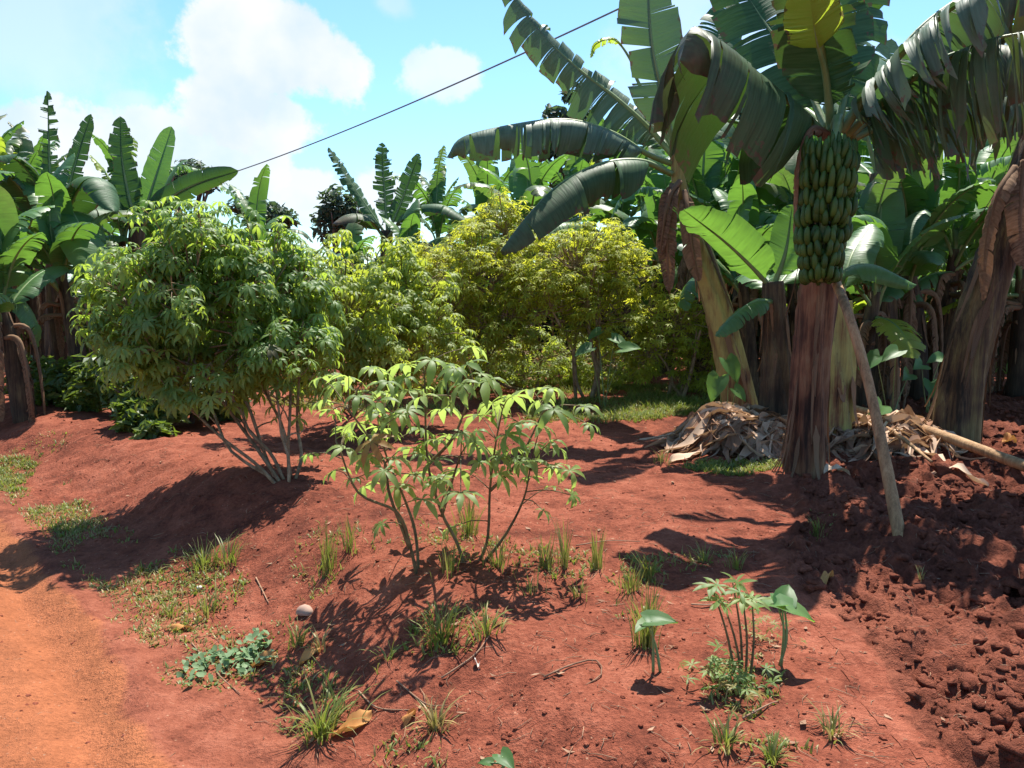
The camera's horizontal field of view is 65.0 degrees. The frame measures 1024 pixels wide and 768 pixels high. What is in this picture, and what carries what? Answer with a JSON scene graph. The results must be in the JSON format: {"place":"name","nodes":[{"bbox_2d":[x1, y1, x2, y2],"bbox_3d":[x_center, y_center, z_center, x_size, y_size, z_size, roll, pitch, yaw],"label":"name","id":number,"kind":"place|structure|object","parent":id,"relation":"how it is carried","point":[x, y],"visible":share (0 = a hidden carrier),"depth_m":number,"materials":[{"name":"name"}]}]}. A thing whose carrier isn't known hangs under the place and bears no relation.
{"place":"outdoors","nodes":[
{"label":"outdoors","id":0,"kind":"place"},
{"bbox_2d":[0,483,333,767],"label":"dirt road","id":1,"kind":"structure","parent":0,"point":[52,683],"depth_m":3.04,"materials":[{"name":"soil"}]},
{"bbox_2d":[1,429,196,647],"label":"grass","id":2,"kind":"structure","parent":1,"relation":"on","point":[137,583],"depth_m":4.10,"materials":[{"name":"green plant"}]},
{"bbox_2d":[54,517,250,611],"bbox_3d":[-2.047,0.924,4.269,2.006,0.133,0.579,6,9,40],"label":"grass cover","id":3,"kind":"object","parent":1,"relation":"on","point":[191,587],"depth_m":3.97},
{"bbox_2d":[0,417,910,767],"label":"soil crumbs","id":4,"kind":"object","parent":1,"relation":"on","point":[640,725],"visible":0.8,"depth_m":2.90,"materials":[{"name":"soil"}]},
{"bbox_2d":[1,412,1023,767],"bbox_3d":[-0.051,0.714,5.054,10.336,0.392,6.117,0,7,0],"label":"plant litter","id":5,"kind":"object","parent":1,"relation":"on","point":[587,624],"visible":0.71,"depth_m":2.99,"materials":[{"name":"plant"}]},
{"bbox_2d":[216,8,618,178],"bbox_3d":[-1.249,-5.000,11.609,0.020,2.715,31.325,-7,10,-42],"label":"overhead cable","id":6,"kind":"object","parent":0,"point":[602,16],"visible":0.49,"depth_m":11.47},
{"bbox_2d":[0,282,1007,767],"bbox_3d":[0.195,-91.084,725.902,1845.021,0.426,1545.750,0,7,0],"label":"ground","id":7,"kind":"structure","parent":0,"point":[144,488],"depth_m":3.53,"materials":[{"name":"red soil"}]},
{"bbox_2d":[0,114,41,346],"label":"banana plant","id":8,"kind":"object","parent":7,"relation":"on","point":[23,312],"visible":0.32,"depth_m":7.63,"materials":[{"name":"green plant"}]},
{"bbox_2d":[0,121,42,388],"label":"banana plant","id":9,"kind":"object","parent":7,"relation":"on","point":[6,143],"visible":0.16,"depth_m":9.30,"materials":[{"name":"green plant"}]},
{"bbox_2d":[3,354,67,405],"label":"shrub","id":10,"kind":"object","parent":7,"relation":"on","point":[32,365],"visible":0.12,"depth_m":8.22,"materials":[{"name":"green plant"}]},
{"bbox_2d":[0,186,74,423],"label":"banana plant","id":11,"kind":"object","parent":7,"relation":"on","point":[15,256],"visible":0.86,"depth_m":7.29,"materials":[{"name":"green plant"}]},
{"bbox_2d":[8,121,67,334],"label":"banana plant","id":12,"kind":"object","parent":7,"relation":"on","point":[42,294],"visible":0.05,"depth_m":12.40,"materials":[{"name":"green plant"}]},
{"bbox_2d":[0,453,94,537],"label":"grass cover","id":13,"kind":"object","parent":7,"relation":"on","point":[5,479],"depth_m":5.81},
{"bbox_2d":[8,126,100,379],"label":"banana plant","id":14,"kind":"object","parent":7,"relation":"on","point":[34,161],"visible":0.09,"depth_m":9.63,"materials":[{"name":"green plant"}]},
{"bbox_2d":[0,91,119,379],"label":"banana plant","id":15,"kind":"object","parent":7,"relation":"on","point":[101,192],"visible":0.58,"depth_m":8.56,"materials":[{"name":"green plant"}]},
{"bbox_2d":[32,356,104,411],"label":"shrub","id":16,"kind":"object","parent":7,"relation":"on","point":[56,378],"visible":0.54,"depth_m":7.86,"materials":[{"name":"green plant"}]},
{"bbox_2d":[7,153,143,382],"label":"banana plant","id":17,"kind":"object","parent":7,"relation":"on","point":[50,190],"visible":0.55,"depth_m":8.24,"materials":[{"name":"green plant"}]},
{"bbox_2d":[66,348,123,416],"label":"shrub","id":18,"kind":"object","parent":7,"relation":"on","point":[85,376],"visible":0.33,"depth_m":7.50,"materials":[{"name":"green plant"}]},
{"bbox_2d":[70,175,210,321],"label":"banana plant","id":19,"kind":"object","parent":7,"relation":"on","point":[148,225],"visible":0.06,"depth_m":10.59,"materials":[{"name":"green plant"}]},
{"bbox_2d":[108,398,178,439],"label":"shrub","id":20,"kind":"object","parent":7,"relation":"on","point":[127,418],"visible":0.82,"depth_m":6.54,"materials":[{"name":"green plant"}]},
{"bbox_2d":[89,134,200,332],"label":"banana plant","id":21,"kind":"object","parent":7,"relation":"on","point":[103,147],"visible":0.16,"depth_m":10.52,"materials":[{"name":"green plant"}]},
{"bbox_2d":[95,373,199,423],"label":"shrub","id":22,"kind":"object","parent":7,"relation":"on","point":[181,417],"visible":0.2,"depth_m":6.72,"materials":[{"name":"green plant"}]},
{"bbox_2d":[89,116,237,306],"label":"banana plant","id":23,"kind":"object","parent":7,"relation":"on","point":[127,181],"visible":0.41,"depth_m":9.52,"materials":[{"name":"green plant"}]},
{"bbox_2d":[50,498,337,709],"bbox_3d":[-1.922,0.960,4.040,0.614,0.141,3.603,-7,10,-44],"label":"grass cover","id":24,"kind":"object","parent":7,"relation":"on","point":[234,642],"depth_m":3.30,"materials":[{"name":"plant"}]},
{"bbox_2d":[171,158,227,216],"bbox_3d":[-11.803,-5.313,29.488,2.759,5.874,1.648,0,7,0],"label":"tree","id":25,"kind":"object","parent":7,"relation":"on","point":[196,165],"visible":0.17,"depth_m":29.17,"materials":[{"name":"green plant"}]},
{"bbox_2d":[166,530,243,581],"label":"grass tuft","id":26,"kind":"object","parent":7,"relation":"on","point":[202,559],"visible":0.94,"depth_m":4.13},
{"bbox_2d":[177,365,232,423],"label":"shrub","id":27,"kind":"object","parent":7,"relation":"on","point":[192,416],"visible":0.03,"depth_m":7.04,"materials":[{"name":"green plant"}]},
{"bbox_2d":[66,196,350,483],"bbox_3d":[-1.887,-0.297,5.083,1.756,1.761,1.376,0,7,0],"label":"cassava bush","id":28,"kind":"object","parent":7,"relation":"on","point":[179,296],"visible":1,"depth_m":4.84,"materials":[{"name":"green plant"}]},
{"bbox_2d":[184,578,233,620],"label":"grass tuft","id":29,"kind":"object","parent":7,"relation":"on","point":[205,613],"visible":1,"depth_m":3.62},
{"bbox_2d":[200,530,250,571],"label":"grass tuft","id":30,"kind":"object","parent":7,"relation":"on","point":[230,558],"visible":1,"depth_m":4.10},
{"bbox_2d":[176,627,277,685],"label":"weed","id":31,"kind":"object","parent":7,"relation":"on","point":[225,659],"visible":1,"depth_m":3.19,"materials":[{"name":"green plant"}]},
{"bbox_2d":[224,196,300,261],"bbox_3d":[-10.995,-5.734,35.619,3.411,5.150,2.050,0,7,0],"label":"tree","id":32,"kind":"object","parent":7,"relation":"on","point":[277,210],"visible":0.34,"depth_m":35.10,"materials":[{"name":"green plant"}]},
{"bbox_2d":[214,164,320,267],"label":"banana plant","id":33,"kind":"object","parent":7,"relation":"on","point":[257,200],"visible":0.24,"depth_m":16.44,"materials":[{"name":"green plant"}]},
{"bbox_2d":[283,618,312,649],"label":"grass tuft","id":34,"kind":"object","parent":7,"relation":"on","point":[299,639],"visible":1,"depth_m":3.23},
{"bbox_2d":[314,520,339,576],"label":"grass tuft","id":35,"kind":"object","parent":7,"relation":"on","point":[327,566],"visible":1,"depth_m":3.70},
{"bbox_2d":[275,657,389,751],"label":"grass tuft","id":36,"kind":"object","parent":7,"relation":"on","point":[322,726],"visible":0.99,"depth_m":2.67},
{"bbox_2d":[309,183,366,272],"bbox_3d":[-7.204,-5.606,33.524,2.391,5.451,1.721,-2,7,-14],"label":"tree","id":37,"kind":"object","parent":7,"relation":"on","point":[333,210],"visible":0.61,"depth_m":33.08,"materials":[{"name":"green plant"}]},
{"bbox_2d":[334,510,366,555],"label":"grass tuft","id":38,"kind":"object","parent":7,"relation":"on","point":[351,539],"visible":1,"depth_m":3.80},
{"bbox_2d":[262,230,440,413],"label":"cassava bush","id":39,"kind":"object","parent":7,"relation":"on","point":[362,348],"visible":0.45,"depth_m":6.37,"materials":[{"name":"green plant"}]},
{"bbox_2d":[323,223,379,330],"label":"banana plant","id":40,"kind":"object","parent":7,"relation":"on","point":[358,240],"visible":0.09,"depth_m":14.39,"materials":[{"name":"green plant"}]},
{"bbox_2d":[331,709,371,736],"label":"fallen leaf","id":41,"kind":"object","parent":7,"relation":"on","point":[359,721],"visible":0.94,"depth_m":2.66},
{"bbox_2d":[327,143,464,262],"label":"banana plant","id":42,"kind":"object","parent":7,"relation":"on","point":[397,206],"visible":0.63,"depth_m":13.17,"materials":[{"name":"green plant"}]},
{"bbox_2d":[339,199,459,346],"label":"banana plant","id":43,"kind":"object","parent":7,"relation":"on","point":[410,225],"visible":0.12,"depth_m":12.56,"materials":[{"name":"green plant"}]},
{"bbox_2d":[337,236,479,400],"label":"cassava bush","id":44,"kind":"object","parent":7,"relation":"on","point":[409,290],"visible":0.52,"depth_m":7.00,"materials":[{"name":"green plant"}]},
{"bbox_2d":[381,145,477,332],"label":"banana plant","id":45,"kind":"object","parent":7,"relation":"on","point":[434,192],"visible":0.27,"depth_m":14.53,"materials":[{"name":"green plant"}]},
{"bbox_2d":[406,690,467,734],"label":"grass tuft","id":46,"kind":"object","parent":7,"relation":"on","point":[433,720],"visible":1,"depth_m":2.54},
{"bbox_2d":[404,593,474,656],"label":"grass tuft","id":47,"kind":"object","parent":7,"relation":"on","point":[442,632],"visible":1,"depth_m":2.94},
{"bbox_2d":[430,539,465,579],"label":"grass tuft","id":48,"kind":"object","parent":7,"relation":"on","point":[451,563],"visible":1,"depth_m":3.42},
{"bbox_2d":[297,346,603,573],"bbox_3d":[-0.245,0.373,3.411,1.304,1.050,0.932,0,7,0],"label":"cassava plant","id":49,"kind":"object","parent":7,"relation":"on","point":[376,439],"visible":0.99,"depth_m":3.33,"materials":[{"name":"green plant"}]},
{"bbox_2d":[449,490,487,537],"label":"grass tuft","id":50,"kind":"object","parent":7,"relation":"on","point":[468,528],"visible":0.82,"depth_m":3.94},
{"bbox_2d":[385,185,574,396],"bbox_3d":[-0.410,-1.012,8.978,2.285,2.404,1.529,0,7,0],"label":"cassava bush","id":51,"kind":"object","parent":7,"relation":"on","point":[468,307],"visible":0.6,"depth_m":8.71,"materials":[{"name":"green plant"}]},
{"bbox_2d":[466,601,514,642],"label":"grass tuft","id":52,"kind":"object","parent":7,"relation":"on","point":[485,629],"visible":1,"depth_m":2.90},
{"bbox_2d":[263,370,721,423],"bbox_3d":[-0.182,0.071,9.218,5.435,0.179,3.914,0,7,0],"label":"grass cover","id":53,"kind":"object","parent":7,"relation":"on","point":[683,402],"depth_m":8.36,"materials":[{"name":"plant"}]},
{"bbox_2d":[477,746,513,767],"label":"cocoyam plant","id":54,"kind":"object","parent":7,"relation":"on","point":[504,758],"visible":1,"depth_m":2.31,"materials":[{"name":"green plant"}]},
{"bbox_2d":[440,156,560,347],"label":"banana plant","id":55,"kind":"object","parent":7,"relation":"on","point":[476,173],"visible":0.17,"depth_m":15.16,"materials":[{"name":"green plant"}]},
{"bbox_2d":[481,534,521,574],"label":"grass tuft","id":56,"kind":"object","parent":7,"relation":"on","point":[499,562],"visible":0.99,"depth_m":3.47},
{"bbox_2d":[366,321,662,392],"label":"cassava bush","id":57,"kind":"object","parent":7,"relation":"on","point":[562,363],"visible":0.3,"depth_m":9.56,"materials":[{"name":"green plant"}]},
{"bbox_2d":[447,153,591,356],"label":"banana plant","id":58,"kind":"object","parent":7,"relation":"on","point":[469,208],"visible":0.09,"depth_m":13.56,"materials":[{"name":"green plant"}]},
{"bbox_2d":[453,140,626,360],"bbox_3d":[0.234,-1.828,12.613,2.364,4.140,2.641,-6,9,-40],"label":"banana plant","id":59,"kind":"object","parent":7,"relation":"on","point":[530,183],"visible":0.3,"depth_m":12.38,"materials":[{"name":"green plant"}]},
{"bbox_2d":[534,531,555,569],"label":"grass tuft","id":60,"kind":"object","parent":7,"relation":"on","point":[548,562],"visible":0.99,"depth_m":3.48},
{"bbox_2d":[273,509,839,767],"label":"weed cover","id":61,"kind":"object","parent":7,"relation":"on","point":[455,651],"visible":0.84,"depth_m":3.05,"materials":[{"name":"green plant"}]},
{"bbox_2d":[550,516,573,569],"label":"grass tuft","id":62,"kind":"object","parent":7,"relation":"on","point":[563,552],"visible":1,"depth_m":3.52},
{"bbox_2d":[512,153,612,333],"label":"banana plant","id":63,"kind":"object","parent":7,"relation":"on","point":[574,164],"visible":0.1,"depth_m":15.15,"materials":[{"name":"green plant"}]},
{"bbox_2d":[533,80,602,250],"bbox_3d":[1.809,-6.157,27.456,2.591,8.058,2.412,5,9,36],"label":"tree","id":64,"kind":"object","parent":7,"relation":"on","point":[550,111],"visible":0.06,"depth_m":26.70,"materials":[{"name":"green plant"}]},
{"bbox_2d":[486,212,676,397],"bbox_3d":[0.759,-0.837,8.760,2.062,2.073,1.326,-4,8,-27],"label":"cassava bush","id":65,"kind":"object","parent":7,"relation":"on","point":[601,270],"visible":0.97,"depth_m":8.59,"materials":[{"name":"green plant"}]},
{"bbox_2d":[583,527,607,569],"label":"grass tuft","id":66,"kind":"object","parent":7,"relation":"on","point":[596,558],"visible":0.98,"depth_m":3.51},
{"bbox_2d":[447,0,757,405],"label":"banana plant","id":67,"kind":"object","parent":7,"relation":"on","point":[563,201],"visible":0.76,"depth_m":6.83,"materials":[{"name":"green plant"}]},
{"bbox_2d":[549,118,664,361],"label":"banana plant","id":68,"kind":"object","parent":7,"relation":"on","point":[626,207],"visible":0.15,"depth_m":12.07,"materials":[{"name":"green plant"}]},
{"bbox_2d":[574,327,641,408],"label":"cocoyam plant","id":69,"kind":"object","parent":7,"relation":"on","point":[623,346],"visible":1,"depth_m":7.93,"materials":[{"name":"green plant"}]},
{"bbox_2d":[615,557,647,594],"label":"grass tuft","id":70,"kind":"object","parent":7,"relation":"on","point":[632,583],"visible":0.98,"depth_m":3.29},
{"bbox_2d":[621,572,672,649],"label":"grass tuft","id":71,"kind":"object","parent":7,"relation":"on","point":[645,638],"visible":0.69,"depth_m":2.80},
{"bbox_2d":[635,610,677,671],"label":"cocoyam plant","id":72,"kind":"object","parent":7,"relation":"on","point":[651,618],"visible":1,"depth_m":2.61,"materials":[{"name":"green plant"}]},
{"bbox_2d":[588,144,733,374],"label":"banana plant","id":73,"kind":"object","parent":7,"relation":"on","point":[660,180],"visible":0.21,"depth_m":10.72,"materials":[{"name":"green plant"}]},
{"bbox_2d":[599,284,729,396],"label":"cassava bush","id":74,"kind":"object","parent":7,"relation":"on","point":[677,339],"visible":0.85,"depth_m":8.81,"materials":[{"name":"green plant"}]},
{"bbox_2d":[622,154,731,370],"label":"banana plant","id":75,"kind":"object","parent":7,"relation":"on","point":[634,211],"visible":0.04,"depth_m":11.31,"materials":[{"name":"green plant"}]},
{"bbox_2d":[601,114,790,379],"bbox_3d":[2.383,-1.832,9.832,2.258,3.892,2.659,-1,7,-11],"label":"banana plant","id":76,"kind":"object","parent":7,"relation":"on","point":[705,179],"visible":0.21,"depth_m":9.94,"materials":[{"name":"green plant"}]},
{"bbox_2d":[648,178,774,400],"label":"banana plant","id":77,"kind":"object","parent":7,"relation":"on","point":[739,199],"visible":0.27,"depth_m":8.57,"materials":[{"name":"green plant"}]},
{"bbox_2d":[692,709,751,755],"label":"grass tuft","id":78,"kind":"object","parent":7,"relation":"on","point":[726,736],"visible":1,"depth_m":2.23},
{"bbox_2d":[706,353,745,404],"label":"cocoyam plant","id":79,"kind":"object","parent":7,"relation":"on","point":[716,384],"visible":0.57,"depth_m":6.36,"materials":[{"name":"green plant"}]},
{"bbox_2d":[678,639,782,703],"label":"weed","id":80,"kind":"object","parent":7,"relation":"on","point":[715,668],"visible":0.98,"depth_m":2.50,"materials":[{"name":"green plant"}]},
{"bbox_2d":[680,456,781,475],"bbox_3d":[1.549,0.555,5.535,0.791,0.114,0.582,0,7,0],"label":"grass cover","id":81,"kind":"object","parent":7,"relation":"on","point":[713,465],"depth_m":5.54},
{"bbox_2d":[692,572,771,681],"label":"cassava seedling","id":82,"kind":"object","parent":7,"relation":"on","point":[744,603],"visible":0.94,"depth_m":2.55,"materials":[{"name":"green plant"}]},
{"bbox_2d":[679,205,799,414],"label":"banana plant","id":83,"kind":"object","parent":7,"relation":"on","point":[740,240],"visible":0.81,"depth_m":6.31,"materials":[{"name":"green plant"}]},
{"bbox_2d":[640,401,845,466],"bbox_3d":[1.838,0.328,6.369,1.634,0.413,1.572,0,7,0],"label":"dry leaf heap","id":84,"kind":"object","parent":7,"relation":"on","point":[726,429],"visible":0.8,"depth_m":6.06,"materials":[{"name":"plant"}]},
{"bbox_2d":[653,140,865,336],"bbox_3d":[2.802,-1.371,9.686,2.430,3.808,2.175,-2,8,-19],"label":"banana plant","id":85,"kind":"object","parent":7,"relation":"on","point":[765,196],"visible":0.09,"depth_m":9.41,"materials":[{"name":"green plant"}]},
{"bbox_2d":[748,730,797,767],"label":"grass tuft","id":86,"kind":"object","parent":7,"relation":"on","point":[772,753],"visible":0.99,"depth_m":2.17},
{"bbox_2d":[741,609,806,645],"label":"weed","id":87,"kind":"object","parent":7,"relation":"on","point":[771,629],"visible":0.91,"depth_m":2.88,"materials":[{"name":"green plant"}]},
{"bbox_2d":[749,584,814,666],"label":"cocoyam plant","id":88,"kind":"object","parent":7,"relation":"on","point":[783,597],"visible":0.99,"depth_m":2.69,"materials":[{"name":"green plant"}]},
{"bbox_2d":[729,150,854,364],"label":"banana plant","id":89,"kind":"object","parent":7,"relation":"on","point":[787,183],"visible":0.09,"depth_m":9.38,"materials":[{"name":"green plant"}]},
{"bbox_2d":[760,140,871,322],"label":"banana plant","id":90,"kind":"object","parent":7,"relation":"on","point":[863,151],"visible":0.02,"depth_m":10.65,"materials":[{"name":"green plant"}]},
{"bbox_2d":[801,693,863,744],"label":"grass tuft","id":91,"kind":"object","parent":7,"relation":"on","point":[832,725],"visible":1,"depth_m":2.29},
{"bbox_2d":[649,0,1023,479],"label":"banana plant","id":92,"kind":"object","parent":7,"relation":"on","point":[908,98],"visible":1,"depth_m":4.53,"materials":[{"name":"green plant"}]},
{"bbox_2d":[741,386,1023,767],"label":"dug soil","id":93,"kind":"structure","parent":7,"relation":"on","point":[952,749],"depth_m":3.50,"materials":[{"name":"soil"}]},
{"bbox_2d":[831,280,904,536],"bbox_3d":[1.870,0.075,4.306,0.106,1.288,1.102,0,7,2],"label":"prop pole","id":94,"kind":"object","parent":93,"relation":"on","point":[891,494],"visible":0.93,"depth_m":4.14,"materials":[{"name":"wood"}]},
{"bbox_2d":[829,224,915,445],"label":"banana plant","id":95,"kind":"object","parent":93,"relation":"on","point":[861,250],"visible":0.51,"depth_m":5.93,"materials":[{"name":"green plant"}]},
{"bbox_2d":[857,344,916,411],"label":"cocoyam plant","id":96,"kind":"object","parent":93,"relation":"on","point":[875,358],"visible":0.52,"depth_m":6.69,"materials":[{"name":"green plant"}]},
{"bbox_2d":[826,405,985,461],"bbox_3d":[2.725,0.367,6.136,1.613,0.420,1.398,0,7,0],"label":"dry leaf heap","id":97,"kind":"object","parent":93,"relation":"on","point":[906,422],"visible":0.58,"depth_m":5.82,"materials":[{"name":"plant"}]},
{"bbox_2d":[913,351,943,412],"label":"cocoyam plant","id":98,"kind":"object","parent":93,"relation":"on","point":[937,356],"visible":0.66,"depth_m":7.35,"materials":[{"name":"green plant"}]},
{"bbox_2d":[856,405,1023,470],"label":"fallen pole","id":99,"kind":"object","parent":93,"relation":"on","point":[987,452],"visible":0.51,"depth_m":5.44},
{"bbox_2d":[924,1,1023,443],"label":"banana plant","id":100,"kind":"object","parent":93,"relation":"on","point":[957,407],"visible":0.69,"depth_m":5.97,"materials":[{"name":"brown plant"}]},
{"bbox_2d":[845,39,940,399],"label":"banana plant","id":101,"kind":"object","parent":7,"relation":"on","point":[889,310],"visible":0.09,"depth_m":8.51,"materials":[{"name":"green plant"}]},
{"bbox_2d":[846,168,968,410],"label":"banana plant","id":102,"kind":"object","parent":7,"relation":"on","point":[881,207],"visible":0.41,"depth_m":7.75,"materials":[{"name":"green plant"}]},
{"bbox_2d":[814,134,1011,309],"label":"banana plant","id":103,"kind":"object","parent":7,"relation":"on","point":[990,166],"visible":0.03,"depth_m":9.59,"materials":[{"name":"green plant"}]},
{"bbox_2d":[852,143,990,400],"bbox_3d":[4.231,-0.981,8.864,1.542,3.970,2.140,3,8,23],"label":"banana plant","id":104,"kind":"object","parent":7,"relation":"on","point":[919,193],"visible":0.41,"depth_m":8.49,"materials":[{"name":"green plant"}]},
{"bbox_2d":[852,145,992,381],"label":"banana plant","id":105,"kind":"object","parent":7,"relation":"on","point":[965,232],"visible":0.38,"depth_m":8.77,"materials":[{"name":"green plant"}]},
{"bbox_2d":[918,137,1014,290],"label":"banana plant","id":106,"kind":"object","parent":7,"relation":"on","point":[1004,151],"visible":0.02,"depth_m":11.10,"materials":[{"name":"green plant"}]},
{"bbox_2d":[925,177,1015,324],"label":"banana plant","id":107,"kind":"object","parent":7,"relation":"on","point":[969,251],"visible":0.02,"depth_m":9.97,"materials":[{"name":"green plant"}]},
{"bbox_2d":[926,132,1023,397],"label":"banana plant","id":108,"kind":"object","parent":7,"relation":"on","point":[1012,339],"visible":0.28,"depth_m":8.73,"materials":[{"name":"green plant"}]},
{"bbox_2d":[0,0,1017,281],"label":"sky","id":109,"kind":"structure","parent":0,"point":[239,84],"materials":[{"name":"blue"}]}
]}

